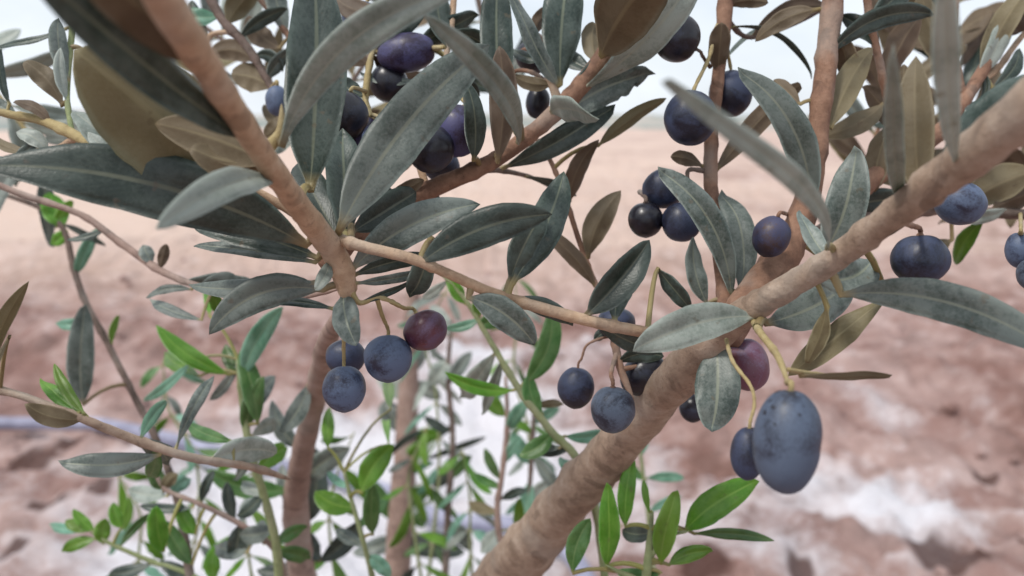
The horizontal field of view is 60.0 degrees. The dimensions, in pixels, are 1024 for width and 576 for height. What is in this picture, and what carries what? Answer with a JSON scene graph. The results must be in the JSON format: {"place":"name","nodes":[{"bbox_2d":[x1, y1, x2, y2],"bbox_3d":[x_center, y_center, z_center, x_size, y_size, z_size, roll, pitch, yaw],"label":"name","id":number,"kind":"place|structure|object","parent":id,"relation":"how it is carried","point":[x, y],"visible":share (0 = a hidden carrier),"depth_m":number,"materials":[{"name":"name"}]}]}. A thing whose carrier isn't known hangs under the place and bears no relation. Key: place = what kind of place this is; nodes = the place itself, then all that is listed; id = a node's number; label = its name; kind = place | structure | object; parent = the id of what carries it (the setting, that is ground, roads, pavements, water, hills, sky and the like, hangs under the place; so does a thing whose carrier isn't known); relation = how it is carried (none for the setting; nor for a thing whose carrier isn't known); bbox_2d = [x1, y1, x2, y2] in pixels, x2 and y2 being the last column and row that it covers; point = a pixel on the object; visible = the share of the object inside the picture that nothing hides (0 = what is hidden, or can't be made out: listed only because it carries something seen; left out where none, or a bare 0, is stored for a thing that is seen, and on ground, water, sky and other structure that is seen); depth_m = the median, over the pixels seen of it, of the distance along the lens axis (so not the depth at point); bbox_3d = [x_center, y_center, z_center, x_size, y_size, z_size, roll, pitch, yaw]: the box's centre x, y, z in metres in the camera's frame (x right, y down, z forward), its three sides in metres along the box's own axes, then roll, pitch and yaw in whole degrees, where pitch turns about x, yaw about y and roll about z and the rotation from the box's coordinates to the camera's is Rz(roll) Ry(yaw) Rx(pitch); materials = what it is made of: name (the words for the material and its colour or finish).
{"place":"outdoors","nodes":[
{"label":"outdoors","id":0,"kind":"place"},
{"bbox_2d":[0,109,875,130],"bbox_3d":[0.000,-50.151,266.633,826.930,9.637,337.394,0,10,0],"label":"hills","id":1,"kind":"structure","parent":0,"point":[650,121],"depth_m":313.65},
{"bbox_2d":[0,128,1023,575],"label":"ground","id":2,"kind":"structure","parent":0,"point":[896,486],"depth_m":3.56,"materials":[{"name":"soil"}]},
{"bbox_2d":[7,192,193,575],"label":"olive branch","id":3,"kind":"object","parent":2,"relation":"on","point":[80,357],"visible":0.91,"depth_m":0.50,"materials":[{"name":"green plant"}]},
{"bbox_2d":[0,29,79,247],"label":"olive branch","id":4,"kind":"object","parent":3,"relation":"attached to","point":[17,70],"visible":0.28,"depth_m":0.50,"materials":[{"name":"plant"}]},
{"bbox_2d":[49,502,219,575],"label":"olive shoot","id":5,"kind":"object","parent":2,"relation":"on","point":[81,522],"visible":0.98,"depth_m":0.50,"materials":[{"name":"green plant"}]},
{"bbox_2d":[108,472,190,575],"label":"olive shoot","id":6,"kind":"object","parent":2,"relation":"on","point":[125,505],"visible":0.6,"depth_m":0.70,"materials":[{"name":"green plant"}]},
{"bbox_2d":[140,360,222,556],"bbox_3d":[-0.286,0.560,0.819,0.100,1.006,0.052,1,10,7],"label":"olive shoot","id":7,"kind":"object","parent":2,"relation":"on","point":[148,376],"visible":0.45,"depth_m":0.75,"materials":[{"name":"green plant"}]},
{"bbox_2d":[127,470,310,575],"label":"olive shoot","id":8,"kind":"object","parent":2,"relation":"on","point":[162,533],"visible":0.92,"depth_m":0.47,"materials":[{"name":"green plant"}]},
{"bbox_2d":[143,294,307,575],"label":"olive shoot","id":9,"kind":"object","parent":2,"relation":"on","point":[254,387],"visible":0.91,"depth_m":0.45,"materials":[{"name":"green plant"}]},
{"bbox_2d":[202,460,284,575],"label":"olive shoot","id":10,"kind":"object","parent":2,"relation":"on","point":[257,517],"visible":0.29,"depth_m":0.62,"materials":[{"name":"green plant"}]},
{"bbox_2d":[207,315,362,575],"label":"olive sapling","id":11,"kind":"object","parent":2,"relation":"on","point":[310,465],"visible":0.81,"depth_m":0.55,"materials":[{"name":"green plant"}]},
{"bbox_2d":[188,0,289,153],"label":"olive branch","id":12,"kind":"object","parent":11,"relation":"attached to","point":[256,75],"visible":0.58,"depth_m":0.40,"materials":[{"name":"green plant"}]},
{"bbox_2d":[265,80,284,115],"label":"olive","id":13,"kind":"object","parent":12,"relation":"hanging from","point":[274,95],"visible":0.81,"depth_m":0.38,"materials":[{"name":"plant"}]},
{"bbox_2d":[0,417,594,575],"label":"irrigation hose","id":14,"kind":"object","parent":2,"relation":"on","point":[166,437],"visible":0.27,"depth_m":2.96,"materials":[{"name":"plastic"}]},
{"bbox_2d":[281,432,366,575],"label":"olive shoot","id":15,"kind":"object","parent":2,"relation":"on","point":[316,526],"visible":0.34,"depth_m":0.66,"materials":[{"name":"green plant"}]},
{"bbox_2d":[314,382,393,575],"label":"olive shoot","id":16,"kind":"object","parent":2,"relation":"on","point":[375,462],"visible":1,"depth_m":0.47,"materials":[{"name":"green plant"}]},
{"bbox_2d":[352,266,485,575],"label":"olive sapling","id":17,"kind":"object","parent":2,"relation":"on","point":[401,415],"visible":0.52,"depth_m":0.84,"materials":[{"name":"green plant"}]},
{"bbox_2d":[382,424,455,575],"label":"olive shoot","id":18,"kind":"object","parent":2,"relation":"on","point":[403,528],"visible":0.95,"depth_m":0.74,"materials":[{"name":"green plant"}]},
{"bbox_2d":[397,289,466,575],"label":"olive shoot","id":19,"kind":"object","parent":2,"relation":"on","point":[435,354],"visible":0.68,"depth_m":0.80,"materials":[{"name":"green plant"}]},
{"bbox_2d":[424,304,472,574],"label":"olive shoot","id":20,"kind":"object","parent":2,"relation":"on","point":[437,375],"visible":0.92,"depth_m":0.75,"materials":[{"name":"green plant"}]},
{"bbox_2d":[437,448,494,575],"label":"olive shoot","id":21,"kind":"object","parent":2,"relation":"on","point":[448,465],"visible":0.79,"depth_m":0.74,"materials":[{"name":"green plant"}]},
{"bbox_2d":[468,376,527,553],"bbox_3d":[0.014,0.571,0.677,0.069,1.035,0.061,-8,13,-36],"label":"olive shoot","id":22,"kind":"object","parent":2,"relation":"on","point":[491,539],"visible":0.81,"depth_m":0.60,"materials":[{"name":"green plant"}]},
{"bbox_2d":[0,235,1023,575],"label":"soil clods","id":23,"kind":"object","parent":2,"relation":"on","point":[946,407],"visible":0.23,"depth_m":3.62,"materials":[{"name":"brown soil"}]},
{"bbox_2d":[422,277,607,575],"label":"olive shoot","id":24,"kind":"object","parent":2,"relation":"on","point":[472,383],"visible":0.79,"depth_m":0.42,"materials":[{"name":"green plant"}]},
{"bbox_2d":[489,280,557,514],"bbox_3d":[0.013,0.518,0.864,0.070,1.072,0.067,0,10,0],"label":"olive shoot","id":25,"kind":"object","parent":2,"relation":"on","point":[517,466],"visible":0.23,"depth_m":0.80,"materials":[{"name":"green plant"}]},
{"bbox_2d":[510,407,559,513],"bbox_3d":[0.014,0.576,0.745,0.045,1.000,0.055,0,10,0],"label":"olive shoot","id":26,"kind":"object","parent":2,"relation":"on","point":[547,474],"visible":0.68,"depth_m":0.66,"materials":[{"name":"green plant"}]},
{"bbox_2d":[598,445,683,567],"bbox_3d":[0.094,0.589,0.684,0.068,0.997,0.041,-7,13,-35],"label":"olive shoot","id":27,"kind":"object","parent":2,"relation":"on","point":[666,477],"visible":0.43,"depth_m":0.60,"materials":[{"name":"green plant"}]},
{"bbox_2d":[565,461,773,575],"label":"olive shoot","id":28,"kind":"object","parent":2,"relation":"on","point":[713,505],"visible":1,"depth_m":0.36,"materials":[{"name":"green plant"}]},
{"bbox_2d":[471,0,1023,575],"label":"olive","id":29,"kind":"object","parent":2,"relation":"on","point":[827,282],"depth_m":0.24,"materials":[{"name":"brown plant"}]},
{"bbox_2d":[0,0,822,494],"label":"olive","id":30,"kind":"object","parent":29,"relation":"on","point":[185,148],"depth_m":0.25,"materials":[{"name":"green plant"}]},
{"bbox_2d":[0,19,106,156],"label":"olive branch","id":31,"kind":"object","parent":30,"relation":"attached to","point":[55,82],"visible":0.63,"depth_m":0.33,"materials":[{"name":"plant"}]},
{"bbox_2d":[322,340,365,412],"bbox_3d":[-0.054,0.022,0.283,0.014,0.036,0.014,0,10,0],"label":"olive","id":32,"kind":"object","parent":30,"relation":"hanging from","point":[343,388],"visible":1,"depth_m":0.28,"materials":[{"name":"plant"}]},
{"bbox_2d":[326,340,364,369],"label":"olive","id":33,"kind":"object","parent":30,"relation":"hanging from","point":[354,357],"visible":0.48,"depth_m":0.30,"materials":[{"name":"plant"}]},
{"bbox_2d":[341,0,443,118],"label":"olive branch","id":34,"kind":"object","parent":30,"relation":"attached to","point":[377,109],"visible":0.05,"depth_m":0.55,"materials":[{"name":"green plant"}]},
{"bbox_2d":[174,0,282,85],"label":"olive branch","id":35,"kind":"object","parent":34,"relation":"attached to","point":[257,8],"visible":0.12,"depth_m":0.55,"materials":[{"name":"green plant"}]},
{"bbox_2d":[423,0,524,92],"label":"olive branch","id":36,"kind":"object","parent":34,"relation":"attached to","point":[482,89],"visible":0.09,"depth_m":0.55,"materials":[{"name":"green plant"}]},
{"bbox_2d":[389,299,446,350],"bbox_3d":[-0.029,0.011,0.285,0.014,0.019,0.020,3,11,14],"label":"olive","id":37,"kind":"object","parent":30,"relation":"hanging from","point":[424,330],"visible":1,"depth_m":0.28,"materials":[{"name":"plant"}]},
{"bbox_2d":[318,0,696,382],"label":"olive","id":38,"kind":"object","parent":30,"relation":"on","point":[621,40],"depth_m":0.32,"materials":[{"name":"green plant"}]},
{"bbox_2d":[0,182,336,320],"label":"olive branch","id":39,"kind":"object","parent":38,"relation":"attached to","point":[144,254],"visible":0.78,"depth_m":0.39,"materials":[{"name":"brown plant"}]},
{"bbox_2d":[0,281,291,479],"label":"olive branch","id":40,"kind":"object","parent":39,"relation":"attached to","point":[65,409],"visible":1,"depth_m":0.34,"materials":[{"name":"green plant"}]},
{"bbox_2d":[339,86,368,139],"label":"olive","id":41,"kind":"object","parent":38,"relation":"hanging from","point":[354,119],"visible":0.56,"depth_m":0.30,"materials":[{"name":"plant"}]},
{"bbox_2d":[342,0,370,20],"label":"olive","id":42,"kind":"object","parent":38,"relation":"hanging from","point":[344,18],"visible":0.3,"depth_m":0.36,"materials":[{"name":"plant"}]},
{"bbox_2d":[354,96,373,145],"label":"olive","id":43,"kind":"object","parent":38,"relation":"hanging from","point":[370,121],"visible":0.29,"depth_m":0.32,"materials":[{"name":"plant"}]},
{"bbox_2d":[361,113,377,138],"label":"olive","id":44,"kind":"object","parent":38,"relation":"hanging from","point":[374,115],"visible":0.03,"depth_m":0.30,"materials":[{"name":"plant"}]},
{"bbox_2d":[370,49,406,102],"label":"olive","id":45,"kind":"object","parent":38,"relation":"hanging from","point":[385,88],"visible":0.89,"depth_m":0.34,"materials":[{"name":"plant"}]},
{"bbox_2d":[377,32,446,72],"bbox_3d":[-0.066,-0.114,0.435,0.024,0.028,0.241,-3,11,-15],"label":"olive","id":46,"kind":"object","parent":38,"relation":"hanging from","point":[407,52],"visible":0.98,"depth_m":0.34,"materials":[{"name":"plant"}]},
{"bbox_2d":[412,126,453,172],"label":"olive","id":47,"kind":"object","parent":38,"relation":"hanging from","point":[436,154],"visible":0.57,"depth_m":0.31,"materials":[{"name":"plant"}]},
{"bbox_2d":[426,157,459,178],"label":"olive","id":48,"kind":"object","parent":38,"relation":"hanging from","point":[454,164],"visible":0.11,"depth_m":0.34,"materials":[{"name":"plant"}]},
{"bbox_2d":[441,97,469,157],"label":"olive","id":49,"kind":"object","parent":38,"relation":"hanging from","point":[452,125],"visible":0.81,"depth_m":0.31,"materials":[{"name":"plant"}]},
{"bbox_2d":[516,33,542,73],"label":"olive","id":50,"kind":"object","parent":38,"relation":"hanging from","point":[532,66],"visible":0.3,"depth_m":0.37,"materials":[{"name":"plant"}]},
{"bbox_2d":[526,87,549,118],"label":"olive","id":51,"kind":"object","parent":38,"relation":"hanging from","point":[537,103],"visible":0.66,"depth_m":0.36,"materials":[{"name":"black plant"}]},
{"bbox_2d":[536,98,665,408],"bbox_3d":[0.035,-0.014,0.331,0.051,0.113,0.052,0,10,0],"label":"olive","id":52,"kind":"object","parent":29,"relation":"on","point":[599,218],"depth_m":0.34,"materials":[{"name":"green plant"}]},
{"bbox_2d":[591,352,634,433],"bbox_3d":[0.034,0.036,0.308,0.015,0.022,0.032,0,10,0],"label":"olive","id":53,"kind":"object","parent":52,"relation":"hanging from","point":[612,409],"visible":1,"depth_m":0.29,"materials":[{"name":"plant"}]},
{"bbox_2d":[598,309,634,336],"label":"olive","id":54,"kind":"object","parent":52,"relation":"hanging from","point":[626,316],"visible":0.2,"depth_m":0.32,"materials":[{"name":"blue plant"}]},
{"bbox_2d":[620,358,663,395],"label":"olive","id":55,"kind":"object","parent":52,"relation":"hanging from","point":[639,374],"visible":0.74,"depth_m":0.32,"materials":[{"name":"black plant"}]},
{"bbox_2d":[628,189,662,237],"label":"olive","id":56,"kind":"object","parent":52,"relation":"hanging from","point":[645,219],"visible":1,"depth_m":0.32,"materials":[{"name":"black plant"}]},
{"bbox_2d":[658,0,801,302],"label":"olive branch","id":57,"kind":"object","parent":29,"relation":"attached to","point":[723,222],"visible":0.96,"depth_m":0.32,"materials":[{"name":"green plant"}]},
{"bbox_2d":[642,167,704,208],"bbox_3d":[0.062,-0.037,0.330,0.026,0.015,0.015,0,10,0],"label":"olive","id":58,"kind":"object","parent":57,"relation":"hanging from","point":[657,191],"visible":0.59,"depth_m":0.33,"materials":[{"name":"blue plant"}]},
{"bbox_2d":[662,202,698,241],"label":"olive","id":59,"kind":"object","parent":57,"relation":"hanging from","point":[678,224],"visible":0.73,"depth_m":0.32,"materials":[{"name":"blue plant"}]},
{"bbox_2d":[657,16,711,68],"bbox_3d":[0.066,-0.091,0.327,0.029,0.019,0.018,-3,11,-18],"label":"olive","id":60,"kind":"object","parent":57,"relation":"hanging from","point":[682,44],"visible":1,"depth_m":0.32,"materials":[{"name":"blue plant"}]},
{"bbox_2d":[679,393,699,422],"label":"olive","id":61,"kind":"object","parent":57,"relation":"hanging from","point":[688,410],"visible":0.43,"depth_m":0.36,"materials":[{"name":"plant"}]},
{"bbox_2d":[709,53,752,116],"bbox_3d":[0.085,-0.083,0.344,0.017,0.032,0.017,0,10,0],"label":"olive","id":62,"kind":"object","parent":57,"relation":"hanging from","point":[737,97],"visible":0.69,"depth_m":0.34,"materials":[{"name":"plant"}]},
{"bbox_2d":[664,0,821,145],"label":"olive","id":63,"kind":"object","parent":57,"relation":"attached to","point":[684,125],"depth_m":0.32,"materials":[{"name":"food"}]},
{"bbox_2d":[726,0,932,390],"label":"olive","id":64,"kind":"object","parent":29,"relation":"attached to","point":[803,139],"depth_m":0.32,"materials":[{"name":"green plant"}]},
{"bbox_2d":[752,211,790,256],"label":"olive","id":65,"kind":"object","parent":64,"relation":"hanging from","point":[771,236],"visible":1,"depth_m":0.30,"materials":[{"name":"blue plant"}]},
{"bbox_2d":[816,163,1023,264],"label":"olive branch","id":66,"kind":"object","parent":29,"relation":"attached to","point":[1001,185],"visible":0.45,"depth_m":0.37,"materials":[{"name":"green plant"}]},
{"bbox_2d":[829,0,1023,194],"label":"olive branch","id":67,"kind":"object","parent":66,"relation":"attached to","point":[1006,24],"visible":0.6,"depth_m":0.35,"materials":[{"name":"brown plant"}]},
{"bbox_2d":[934,183,987,224],"bbox_3d":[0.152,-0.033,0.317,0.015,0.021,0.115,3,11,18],"label":"olive","id":68,"kind":"object","parent":66,"relation":"hanging from","point":[967,204],"visible":0.71,"depth_m":0.26,"materials":[{"name":"plant"}]},
{"bbox_2d":[1004,212,1023,267],"bbox_3d":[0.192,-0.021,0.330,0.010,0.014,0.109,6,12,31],"label":"olive","id":69,"kind":"object","parent":66,"relation":"hanging from","point":[1014,249],"visible":1,"depth_m":0.29,"materials":[{"name":"plant"}]},
{"bbox_2d":[1016,260,1023,287],"bbox_3d":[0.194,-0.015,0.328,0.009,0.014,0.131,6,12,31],"label":"olive","id":70,"kind":"object","parent":66,"relation":"hanging from","point":[1020,273],"visible":1,"depth_m":0.28,"materials":[{"name":"plant"}]},
{"bbox_2d":[890,222,951,278],"bbox_3d":[0.110,-0.011,0.253,0.051,0.025,0.017,-10,14,-43],"label":"olive","id":71,"kind":"object","parent":29,"relation":"hanging from","point":[920,254],"visible":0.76,"depth_m":0.26,"materials":[{"name":"blue plant"}]},
{"bbox_2d":[873,0,1023,157],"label":"olive branch","id":72,"kind":"object","parent":29,"relation":"attached to","point":[970,58],"visible":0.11,"depth_m":0.50,"materials":[{"name":"green plant"}]},
{"bbox_2d":[808,0,992,160],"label":"olive branch","id":73,"kind":"object","parent":72,"relation":"attached to","point":[842,148],"visible":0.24,"depth_m":0.50,"materials":[{"name":"green plant"}]},
{"bbox_2d":[938,147,1023,227],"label":"olive branch","id":74,"kind":"object","parent":29,"relation":"attached to","point":[1016,156],"visible":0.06,"depth_m":0.45,"materials":[{"name":"green plant"}]},
{"bbox_2d":[0,0,1023,119],"label":"sky","id":75,"kind":"structure","parent":0,"point":[770,57],"materials":[{"name":"white"}]}
]}

